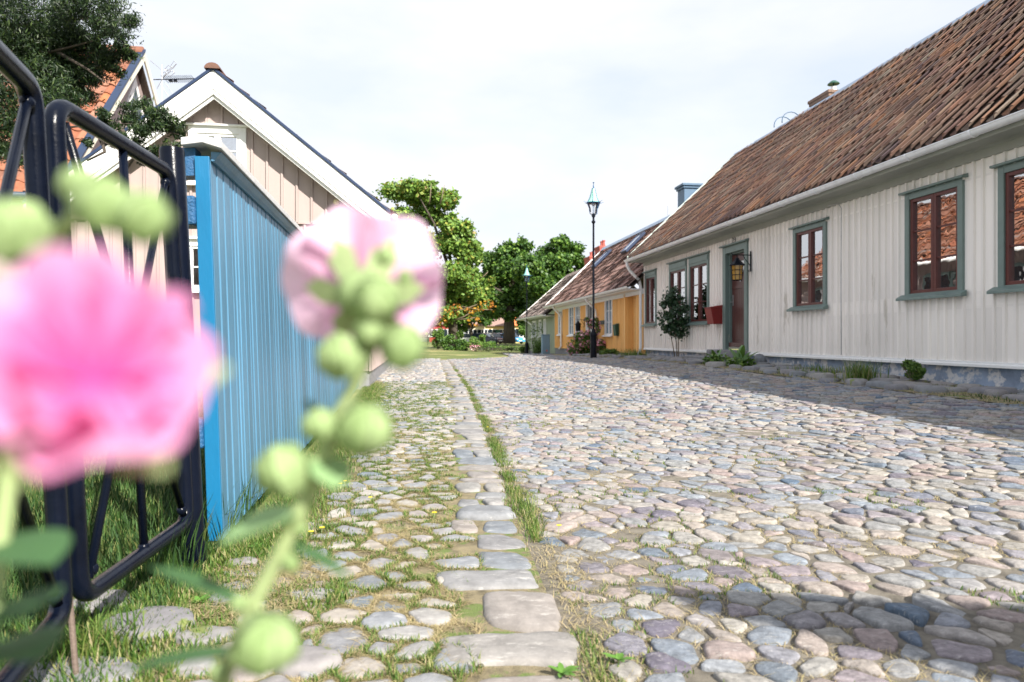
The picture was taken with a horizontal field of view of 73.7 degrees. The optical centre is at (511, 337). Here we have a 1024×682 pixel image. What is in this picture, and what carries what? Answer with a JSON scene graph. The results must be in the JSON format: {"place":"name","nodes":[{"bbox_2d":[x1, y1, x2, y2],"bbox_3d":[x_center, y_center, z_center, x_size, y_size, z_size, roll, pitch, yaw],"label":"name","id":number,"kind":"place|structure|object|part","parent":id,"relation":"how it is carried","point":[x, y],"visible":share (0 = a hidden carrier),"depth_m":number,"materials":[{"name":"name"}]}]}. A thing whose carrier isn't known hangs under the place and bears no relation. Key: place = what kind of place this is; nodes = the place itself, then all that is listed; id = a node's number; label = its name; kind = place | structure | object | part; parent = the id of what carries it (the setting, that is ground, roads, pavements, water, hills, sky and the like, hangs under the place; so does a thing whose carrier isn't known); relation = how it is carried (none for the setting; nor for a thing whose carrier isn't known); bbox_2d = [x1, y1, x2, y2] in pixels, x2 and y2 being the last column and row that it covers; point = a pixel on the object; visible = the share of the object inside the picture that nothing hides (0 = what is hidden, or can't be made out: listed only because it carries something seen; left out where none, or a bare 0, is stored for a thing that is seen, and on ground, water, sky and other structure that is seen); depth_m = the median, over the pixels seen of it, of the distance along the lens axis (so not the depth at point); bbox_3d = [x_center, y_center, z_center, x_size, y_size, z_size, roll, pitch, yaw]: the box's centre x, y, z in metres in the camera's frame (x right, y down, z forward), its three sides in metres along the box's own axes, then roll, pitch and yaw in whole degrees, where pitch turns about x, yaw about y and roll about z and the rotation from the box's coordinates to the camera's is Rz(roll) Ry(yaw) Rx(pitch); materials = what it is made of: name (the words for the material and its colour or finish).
{"place":"outdoors","nodes":[
{"label":"outdoors","id":0,"kind":"place"},
{"bbox_2d":[126,359,581,681],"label":"footpath","id":1,"kind":"structure","parent":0,"point":[474,610],"depth_m":2.65,"materials":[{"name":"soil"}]},
{"bbox_2d":[0,165,229,663],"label":"hollyhock","id":2,"kind":"object","parent":1,"relation":"on","point":[105,353],"visible":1,"depth_m":0.16,"materials":[{"name":"pink plant"}]},
{"bbox_2d":[24,556,342,681],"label":"gate flagstones","id":3,"kind":"object","parent":1,"relation":"on","point":[318,659],"visible":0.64,"depth_m":2.01,"materials":[{"name":"stone"}]},
{"bbox_2d":[0,40,78,681],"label":"gate leaf","id":4,"kind":"object","parent":3,"relation":"on","point":[29,137],"visible":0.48,"depth_m":1.72,"materials":[{"name":"black paint"}]},
{"bbox_2d":[192,594,211,602],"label":"weed","id":5,"kind":"object","parent":1,"relation":"on","point":[199,599],"visible":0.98,"depth_m":2.29,"materials":[{"name":"green plant"}]},
{"bbox_2d":[0,381,421,681],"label":"verge grass","id":6,"kind":"structure","parent":1,"relation":"on","point":[238,547],"depth_m":2.42,"materials":[{"name":"green plant"}]},
{"bbox_2d":[180,552,349,623],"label":"dry clippings","id":7,"kind":"object","parent":1,"relation":"on","point":[274,592],"visible":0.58,"depth_m":2.42,"materials":[{"name":"plant"}]},
{"bbox_2d":[122,204,443,681],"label":"hollyhock","id":8,"kind":"object","parent":1,"relation":"on","point":[360,287],"visible":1,"depth_m":0.33,"materials":[{"name":"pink plant"}]},
{"bbox_2d":[152,380,486,681],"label":"path cobbles","id":9,"kind":"object","parent":1,"relation":"on","point":[336,641],"visible":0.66,"depth_m":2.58,"materials":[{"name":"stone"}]},
{"bbox_2d":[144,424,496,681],"bbox_3d":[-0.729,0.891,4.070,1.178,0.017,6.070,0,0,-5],"label":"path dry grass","id":10,"kind":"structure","parent":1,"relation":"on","point":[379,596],"depth_m":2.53,"materials":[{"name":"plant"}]},
{"bbox_2d":[376,358,445,381],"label":"side street cobbles","id":11,"kind":"object","parent":1,"relation":"on","point":[427,369],"visible":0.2,"depth_m":16.86,"materials":[{"name":"stone"}]},
{"bbox_2d":[3,0,985,337],"label":"sky","id":12,"kind":"structure","parent":0,"point":[518,107],"materials":[{"name":"white"}]},
{"bbox_2d":[0,342,1021,681],"bbox_3d":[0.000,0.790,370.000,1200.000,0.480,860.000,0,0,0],"label":"ground","id":13,"kind":"structure","parent":0,"point":[441,352],"depth_m":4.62,"materials":[{"name":"green plant"}]},
{"bbox_2d":[0,45,158,286],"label":"orange roofed house","id":14,"kind":"structure","parent":13,"relation":"on","point":[112,94],"depth_m":16.12,"materials":[{"name":"beige pink paint"},{"name":"white paint"},{"name":"clay tile"}]},
{"bbox_2d":[126,77,143,117],"bbox_3d":[-9.671,-6.150,17.517,0.050,1.100,1.400,0,0,-8],"label":"window","id":15,"kind":"structure","parent":14,"relation":"in","point":[134,89],"depth_m":17.43,"materials":[{"name":"white paint"}]},
{"bbox_2d":[0,597,158,680],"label":"grass tuft","id":16,"kind":"object","parent":13,"relation":"on","point":[92,638],"visible":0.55,"depth_m":1.92,"materials":[{"name":"green plant"}]},
{"bbox_2d":[0,0,187,170],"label":"yew tree","id":17,"kind":"object","parent":13,"relation":"on","point":[58,51],"visible":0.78,"depth_m":6.36,"materials":[{"name":"green plant"}]},
{"bbox_2d":[159,146,205,570],"bbox_3d":[-1.290,0.128,2.680,0.092,1.747,0.092,-3,0,0],"label":"gate post","id":18,"kind":"object","parent":13,"relation":"on","point":[173,157],"visible":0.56,"depth_m":2.66,"materials":[{"name":"black metal"}]},
{"bbox_2d":[45,99,193,601],"bbox_3d":[-1.247,0.036,2.250,0.053,1.402,0.856,-3,0,-6],"label":"gate leaf","id":19,"kind":"object","parent":18,"relation":"attached to","point":[59,113],"visible":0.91,"depth_m":2.05,"materials":[{"name":"black paint"}]},
{"bbox_2d":[24,62,396,388],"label":"beige house","id":20,"kind":"structure","parent":13,"relation":"on","point":[303,183],"depth_m":11.89,"materials":[{"name":"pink wood"}]},
{"bbox_2d":[150,60,194,100],"bbox_3d":[-8.341,-4.667,16.800,1.124,4.335,0.207,0,0,0],"label":"roof antenna","id":21,"kind":"object","parent":20,"relation":"on","point":[172,80],"visible":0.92,"depth_m":16.80,"materials":[{"name":"grey metal"}]},
{"bbox_2d":[189,236,198,292],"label":"window","id":22,"kind":"structure","parent":20,"relation":"in","point":[193,240],"depth_m":11.94,"materials":[{"name":"white paint"}]},
{"bbox_2d":[184,122,248,185],"bbox_3d":[-5.157,-3.200,11.939,1.110,1.109,0.180,0,0,-8],"label":"window","id":23,"kind":"structure","parent":20,"relation":"in","point":[233,136],"depth_m":11.97,"materials":[{"name":"white paint"}]},
{"bbox_2d":[181,135,349,540],"bbox_3d":[-2.060,0.006,7.554,0.200,1.732,9.450,-2,0,-9],"label":"plank fence","id":24,"kind":"object","parent":13,"relation":"on","point":[273,377],"visible":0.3,"depth_m":3.42,"materials":[{"name":"blue paint"}]},
{"bbox_2d":[372,175,495,345],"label":"horse chestnut","id":25,"kind":"object","parent":13,"relation":"on","point":[464,298],"visible":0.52,"depth_m":59.04,"materials":[{"name":"green plant"}]},
{"bbox_2d":[431,326,444,348],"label":"shrub","id":26,"kind":"object","parent":13,"relation":"on","point":[438,335],"visible":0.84,"depth_m":53.81,"materials":[{"name":"green plant"}]},
{"bbox_2d":[428,322,458,341],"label":"house","id":27,"kind":"structure","parent":13,"relation":"on","point":[444,329],"depth_m":124.95,"materials":[{"name":"brown tile"}]},
{"bbox_2d":[437,334,454,347],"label":"shrub","id":28,"kind":"object","parent":13,"relation":"on","point":[443,341],"visible":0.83,"depth_m":52.68,"materials":[{"name":"green plant"}]},
{"bbox_2d":[443,339,460,350],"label":"shrub","id":29,"kind":"object","parent":13,"relation":"on","point":[452,341],"visible":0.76,"depth_m":51.84,"materials":[{"name":"green plant"}]},
{"bbox_2d":[455,330,463,339],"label":"shrub","id":30,"kind":"object","parent":13,"relation":"on","point":[459,334],"visible":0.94,"depth_m":55.95,"materials":[{"name":"green plant"}]},
{"bbox_2d":[425,337,496,344],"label":"park rail","id":31,"kind":"object","parent":13,"relation":"on","point":[464,337],"visible":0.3,"depth_m":79.97,"materials":[{"name":"black metal"}]},
{"bbox_2d":[455,338,472,350],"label":"shrub","id":32,"kind":"object","parent":13,"relation":"on","point":[460,346],"visible":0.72,"depth_m":51.66,"materials":[{"name":"green plant"}]},
{"bbox_2d":[462,333,471,341],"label":"parked car","id":33,"kind":"object","parent":13,"relation":"on","point":[466,335],"visible":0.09,"depth_m":83.32,"materials":[{"name":"silver metal"}]},
{"bbox_2d":[461,322,484,334],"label":"house","id":34,"kind":"structure","parent":13,"relation":"on","point":[479,328],"depth_m":121.95,"materials":[{"name":"brown tile"}]},
{"bbox_2d":[463,340,485,350],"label":"shrub","id":35,"kind":"object","parent":13,"relation":"on","point":[474,343],"visible":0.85,"depth_m":50.64,"materials":[{"name":"green plant"}]},
{"bbox_2d":[469,333,485,342],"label":"shrub","id":36,"kind":"object","parent":13,"relation":"on","point":[481,339],"visible":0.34,"depth_m":52.95,"materials":[{"name":"green plant"}]},
{"bbox_2d":[457,311,498,335],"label":"background tree","id":37,"kind":"object","parent":13,"relation":"on","point":[463,327],"visible":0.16,"depth_m":104.63,"materials":[{"name":"green plant"}]},
{"bbox_2d":[472,333,497,342],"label":"parked car","id":38,"kind":"object","parent":13,"relation":"on","point":[486,334],"visible":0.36,"depth_m":91.27,"materials":[{"name":"grey metal"}]},
{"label":"window","id":39,"kind":"part","parent":38,"relation":"part of","materials":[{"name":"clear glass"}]},
{"bbox_2d":[483,340,495,346],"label":"shrub","id":40,"kind":"object","parent":13,"relation":"on","point":[490,343],"visible":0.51,"depth_m":50.70,"materials":[{"name":"green plant"}]},
{"bbox_2d":[484,318,503,332],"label":"house","id":41,"kind":"structure","parent":13,"relation":"on","point":[497,326],"depth_m":118.00,"materials":[{"name":"yellow paint"}]},
{"bbox_2d":[490,333,502,341],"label":"parked car","id":42,"kind":"object","parent":13,"relation":"on","point":[499,337],"visible":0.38,"depth_m":92.15,"materials":[{"name":"grey metal"}]},
{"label":"window","id":43,"kind":"part","parent":42,"relation":"part of","materials":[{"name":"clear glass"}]},
{"bbox_2d":[476,344,519,350],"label":"hedge","id":44,"kind":"object","parent":13,"relation":"on","point":[497,348],"visible":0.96,"depth_m":49.84,"materials":[{"name":"green plant"}]},
{"bbox_2d":[475,233,535,343],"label":"lime tree","id":45,"kind":"object","parent":13,"relation":"on","point":[506,298],"visible":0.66,"depth_m":83.18,"materials":[{"name":"green plant"}]},
{"bbox_2d":[498,333,524,343],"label":"parked car","id":46,"kind":"object","parent":13,"relation":"on","point":[519,339],"visible":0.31,"depth_m":90.88,"materials":[{"name":"blue metal"}]},
{"bbox_2d":[514,317,523,342],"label":"house","id":47,"kind":"structure","parent":13,"relation":"on","point":[516,330],"depth_m":111.94,"materials":[{"name":"yellow paint"}]},
{"bbox_2d":[516,322,524,337],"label":"background tree","id":48,"kind":"object","parent":13,"relation":"on","point":[521,329],"visible":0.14,"depth_m":96.60,"materials":[{"name":"green plant"}]},
{"bbox_2d":[511,233,586,309],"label":"lime tree","id":49,"kind":"object","parent":13,"relation":"on","point":[552,263],"visible":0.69,"depth_m":76.49,"materials":[{"name":"green plant"}]},
{"bbox_2d":[516,251,635,353],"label":"green house","id":50,"kind":"structure","parent":13,"relation":"on","point":[537,313],"depth_m":40.16,"materials":[{"name":"painted wood"},{"name":"clay roof tile"},{"name":"glass"}]},
{"bbox_2d":[532,321,535,337],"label":"window","id":51,"kind":"structure","parent":50,"relation":"in","point":[533,322],"depth_m":40.82,"materials":[{"name":"white paint"}]},
{"bbox_2d":[537,319,541,337],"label":"window","id":52,"kind":"structure","parent":50,"relation":"in","point":[540,324],"depth_m":38.81,"materials":[{"name":"white paint"}]},
{"bbox_2d":[543,314,554,333],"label":"window","id":53,"kind":"structure","parent":50,"relation":"in","point":[544,320],"depth_m":37.64,"materials":[{"name":"white paint"}]},
{"bbox_2d":[543,183,703,353],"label":"yellow house","id":54,"kind":"structure","parent":13,"relation":"on","point":[616,281],"depth_m":26.41,"materials":[{"name":"paint"}]},
{"bbox_2d":[556,310,562,335],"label":"window","id":55,"kind":"structure","parent":54,"relation":"in","point":[560,311],"depth_m":33.56,"materials":[{"name":"white paint"}]},
{"bbox_2d":[566,301,574,336],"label":"window","id":56,"kind":"structure","parent":54,"relation":"in","point":[570,310],"depth_m":30.93,"materials":[{"name":"white paint"}]},
{"bbox_2d":[575,319,584,330],"bbox_3d":[2.810,-0.559,28.414,0.394,0.550,0.274,0,0,15],"label":"wall lantern","id":57,"kind":"object","parent":54,"relation":"attached to","point":[578,324],"depth_m":28.38,"materials":[{"name":"black metal"}]},
{"bbox_2d":[574,298,588,336],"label":"window","id":58,"kind":"structure","parent":54,"relation":"in","point":[577,309],"depth_m":29.91,"materials":[{"name":"white paint"}]},
{"bbox_2d":[586,305,591,330],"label":"window","id":59,"kind":"structure","parent":54,"relation":"in","point":[590,309],"depth_m":28.03,"materials":[{"name":"white paint"}]},
{"bbox_2d":[602,290,621,336],"bbox_3d":[3.832,-0.789,24.908,0.840,1.938,1.505,0,0,-8],"label":"window","id":60,"kind":"structure","parent":54,"relation":"in","point":[608,305],"depth_m":24.89,"materials":[{"name":"white paint"}]},
{"bbox_2d":[613,323,618,335],"bbox_3d":[3.593,-0.291,23.679,0.152,0.431,0.316,0,0,-8],"label":"mailbox","id":61,"kind":"object","parent":54,"relation":"attached to","point":[616,329],"visible":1,"depth_m":23.54,"materials":[{"name":"green metal"}]},
{"bbox_2d":[627,295,636,351],"bbox_3d":[4.013,-0.491,22.213,0.270,2.021,1.165,0,0,-8],"label":"door","id":62,"kind":"structure","parent":54,"relation":"in","point":[632,300],"depth_m":22.72,"materials":[{"name":"yellow paint"}]},
{"bbox_2d":[624,0,1023,389],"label":"white house","id":63,"kind":"structure","parent":13,"relation":"on","point":[875,214],"depth_m":10.70,"materials":[{"name":"paint"}]},
{"bbox_2d":[641,268,656,326],"bbox_3d":[4.121,-1.190,20.359,0.180,1.689,1.113,0,0,-8],"label":"window","id":64,"kind":"structure","parent":63,"relation":"in","point":[650,275],"depth_m":20.32,"materials":[{"name":"grey paint"}]},
{"bbox_2d":[666,258,686,318],"bbox_3d":[4.427,-1.217,18.234,0.150,1.734,1.353,0,0,-8],"label":"window","id":65,"kind":"structure","parent":63,"relation":"in","point":[678,268],"depth_m":18.15,"materials":[{"name":"grey paint"}]},
{"bbox_2d":[684,250,734,325],"bbox_3d":[4.925,-1.107,16.914,0.840,2.035,1.668,0,0,-8],"label":"window","id":66,"kind":"structure","parent":63,"relation":"in","point":[698,264],"depth_m":16.89,"materials":[{"name":"grey paint"}]},
{"bbox_2d":[705,305,722,323],"bbox_3d":[4.619,-0.535,15.674,0.292,0.432,0.356,0,0,-8],"label":"mailbox","id":67,"kind":"object","parent":63,"relation":"attached to","point":[713,314],"visible":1,"depth_m":15.52,"materials":[{"name":"red metal"}]},
{"bbox_2d":[718,238,748,350],"bbox_3d":[4.920,-0.909,14.926,0.270,2.379,1.288,0,0,-8],"label":"door","id":68,"kind":"structure","parent":63,"relation":"in","point":[735,293],"depth_m":15.10,"materials":[{"name":"grey paint"}]},
{"bbox_2d":[729,251,750,280],"bbox_3d":[4.738,-1.501,14.163,0.437,0.611,0.305,0,0,15],"label":"wall lantern","id":69,"kind":"object","parent":63,"relation":"attached to","point":[736,264],"depth_m":14.11,"materials":[{"name":"black metal"}]},
{"bbox_2d":[786,217,828,311],"bbox_3d":[5.253,-1.270,12.090,0.180,1.569,1.164,0,0,-8],"label":"window","id":70,"kind":"structure","parent":63,"relation":"in","point":[809,241],"depth_m":12.06,"materials":[{"name":"grey paint"}]},
{"bbox_2d":[896,173,967,300],"bbox_3d":[5.651,-1.305,9.185,0.180,1.559,1.183,0,0,-8],"label":"window","id":71,"kind":"structure","parent":63,"relation":"in","point":[935,212],"depth_m":9.15,"materials":[{"name":"grey paint"}]},
{"bbox_2d":[986,156,1023,293],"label":"window","id":72,"kind":"structure","parent":63,"relation":"in","point":[1010,173],"depth_m":8.01,"materials":[{"name":"grey paint"}]},
{"bbox_2d":[447,355,1023,681],"bbox_3d":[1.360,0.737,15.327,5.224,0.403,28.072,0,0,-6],"label":"cobbled street","id":73,"kind":"structure","parent":0,"point":[724,655],"depth_m":3.60,"materials":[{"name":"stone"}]},
{"bbox_2d":[435,360,579,681],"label":"kerb","id":74,"kind":"structure","parent":73,"relation":"on","point":[541,641],"depth_m":2.44,"materials":[{"name":"stone"}]},
{"bbox_2d":[548,662,579,677],"bbox_3d":[0.133,0.876,1.797,0.085,0.019,0.066,0,0,25],"label":"weed","id":75,"kind":"object","parent":74,"relation":"on","point":[561,669],"visible":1,"depth_m":1.80,"materials":[{"name":"green plant"}]},
{"bbox_2d":[452,366,624,681],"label":"gutter grass","id":76,"kind":"structure","parent":73,"relation":"on","point":[495,447],"depth_m":3.48,"materials":[{"name":"green plant"}]},
{"bbox_2d":[472,397,662,681],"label":"grass","id":77,"kind":"structure","parent":73,"relation":"on","point":[579,607],"depth_m":2.41,"materials":[{"name":"plant"}]},
{"bbox_2d":[584,182,602,357],"bbox_3d":[2.506,-2.015,21.000,0.652,5.570,0.665,0,0,0],"label":"street lamp","id":78,"kind":"object","parent":73,"relation":"on","point":[593,200],"visible":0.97,"depth_m":20.97,"materials":[{"name":"black metal"}]},
{"bbox_2d":[603,653,634,661],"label":"weed","id":79,"kind":"object","parent":73,"relation":"on","point":[618,656],"visible":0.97,"depth_m":1.87,"materials":[{"name":"green plant"}]},
{"bbox_2d":[496,408,1023,681],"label":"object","id":80,"kind":"structure","parent":73,"relation":"on","point":[832,549],"depth_m":2.67,"materials":[{"name":"stone"}]},
{"bbox_2d":[517,353,1023,405],"bbox_3d":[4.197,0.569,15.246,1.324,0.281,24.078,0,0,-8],"label":"house side paving","id":81,"kind":"structure","parent":0,"point":[891,382],"depth_m":9.01,"materials":[{"name":"stone"}]},
{"bbox_2d":[519,345,528,353],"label":"shrub","id":82,"kind":"object","parent":81,"relation":"on","point":[522,349],"visible":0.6,"depth_m":42.52,"materials":[{"name":"green plant"}]},
{"bbox_2d":[523,268,530,353],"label":"street lamp","id":83,"kind":"object","parent":81,"relation":"on","point":[527,274],"visible":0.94,"depth_m":40.36,"materials":[{"name":"black metal"}]},
{"bbox_2d":[527,320,542,350],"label":"tall plant","id":84,"kind":"object","parent":81,"relation":"on","point":[538,336],"visible":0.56,"depth_m":37.97,"materials":[{"name":"green plant"}]},
{"bbox_2d":[532,341,540,353],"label":"shrub","id":85,"kind":"object","parent":81,"relation":"on","point":[537,344],"visible":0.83,"depth_m":37.47,"materials":[{"name":"green plant"}]},
{"bbox_2d":[541,334,549,353],"bbox_3d":[1.647,0.364,33.495,0.420,1.080,0.350,0,0,-8],"label":"utility cabinet","id":86,"kind":"object","parent":81,"relation":"on","point":[545,343],"visible":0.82,"depth_m":33.34,"materials":[{"name":"grey metal"}]},
{"bbox_3d":[1.668,0.324,33.344,0.340,0.800,0.015,0,0,-8],"label":"door","id":87,"kind":"part","parent":86,"relation":"part of","materials":[{"name":"grey metal"}]},
{"bbox_2d":[566,329,598,355],"bbox_3d":[2.751,0.248,25.876,1.369,1.157,0.918,0,0,0],"label":"rose bush","id":88,"kind":"object","parent":81,"relation":"on","point":[579,346],"visible":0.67,"depth_m":25.70,"materials":[{"name":"green plant"}]},
{"bbox_2d":[583,316,605,352],"bbox_3d":[3.092,-0.073,25.250,1.004,1.464,0.390,0,0,0],"label":"climbing rose","id":89,"kind":"object","parent":81,"relation":"on","point":[588,320],"visible":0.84,"depth_m":25.19,"materials":[{"name":"green plant"}]},
{"bbox_2d":[599,348,619,354],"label":"shrub","id":90,"kind":"object","parent":81,"relation":"on","point":[606,351],"visible":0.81,"depth_m":23.00,"materials":[{"name":"green plant"}]},
{"bbox_2d":[610,348,650,355],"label":"grass tuft","id":91,"kind":"object","parent":81,"relation":"on","point":[630,352],"visible":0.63,"depth_m":20.00,"materials":[{"name":"green plant"}]},
{"bbox_2d":[652,283,692,356],"bbox_3d":[4.114,-0.434,17.449,0.999,1.962,0.854,0,0,0],"label":"lilac bush","id":92,"kind":"object","parent":81,"relation":"on","point":[673,328],"visible":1,"depth_m":17.38,"materials":[{"name":"green plant"}]},
{"bbox_2d":[702,349,730,362],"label":"leafy plant","id":93,"kind":"object","parent":81,"relation":"on","point":[715,357],"visible":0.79,"depth_m":14.08,"materials":[{"name":"green plant"}]},
{"bbox_2d":[725,345,756,366],"bbox_3d":[4.402,0.385,13.101,0.628,0.516,0.635,0,0,37],"label":"leafy plant","id":94,"kind":"object","parent":81,"relation":"on","point":[740,357],"visible":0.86,"depth_m":13.03,"materials":[{"name":"green plant"}]},
{"bbox_2d":[753,354,766,362],"bbox_3d":[4.873,0.462,13.456,0.265,0.299,0.283,0,0,0],"label":"boulder","id":95,"kind":"object","parent":81,"relation":"on","point":[761,357],"visible":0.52,"depth_m":13.35,"materials":[{"name":"stone"}]},
{"bbox_2d":[575,355,1019,403],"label":"house side grass","id":96,"kind":"structure","parent":81,"relation":"on","point":[977,395],"depth_m":7.38,"materials":[{"name":"green plant"}]},
{"bbox_2d":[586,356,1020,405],"bbox_3d":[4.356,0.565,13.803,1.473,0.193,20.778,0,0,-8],"label":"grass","id":97,"kind":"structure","parent":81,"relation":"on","point":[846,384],"depth_m":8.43,"materials":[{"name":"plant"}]},
{"bbox_2d":[779,363,848,373],"bbox_3d":[4.899,0.475,10.757,1.221,0.173,1.411,0,0,0],"label":"grass tuft","id":98,"kind":"object","parent":81,"relation":"on","point":[820,369],"visible":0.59,"depth_m":10.78,"materials":[{"name":"green plant"}]},
{"bbox_2d":[834,358,889,381],"bbox_3d":[4.763,0.428,9.264,0.682,0.328,0.727,0,0,0],"label":"grass tuft","id":99,"kind":"object","parent":81,"relation":"on","point":[867,373],"visible":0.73,"depth_m":9.21,"materials":[{"name":"green plant"}]},
{"bbox_2d":[901,359,925,381],"bbox_3d":[5.365,0.439,9.114,0.301,0.334,0.345,0,0,0],"label":"shrub","id":100,"kind":"object","parent":81,"relation":"on","point":[916,371],"visible":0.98,"depth_m":9.05,"materials":[{"name":"green plant"}]},
{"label":"far street","id":101,"kind":"structure","parent":0,"visible":0},
{"bbox_2d":[503,353,552,356],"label":"street cobbles","id":102,"kind":"object","parent":101,"relation":"on","point":[516,354],"visible":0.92,"depth_m":30.35,"materials":[{"name":"stone"}]}
]}

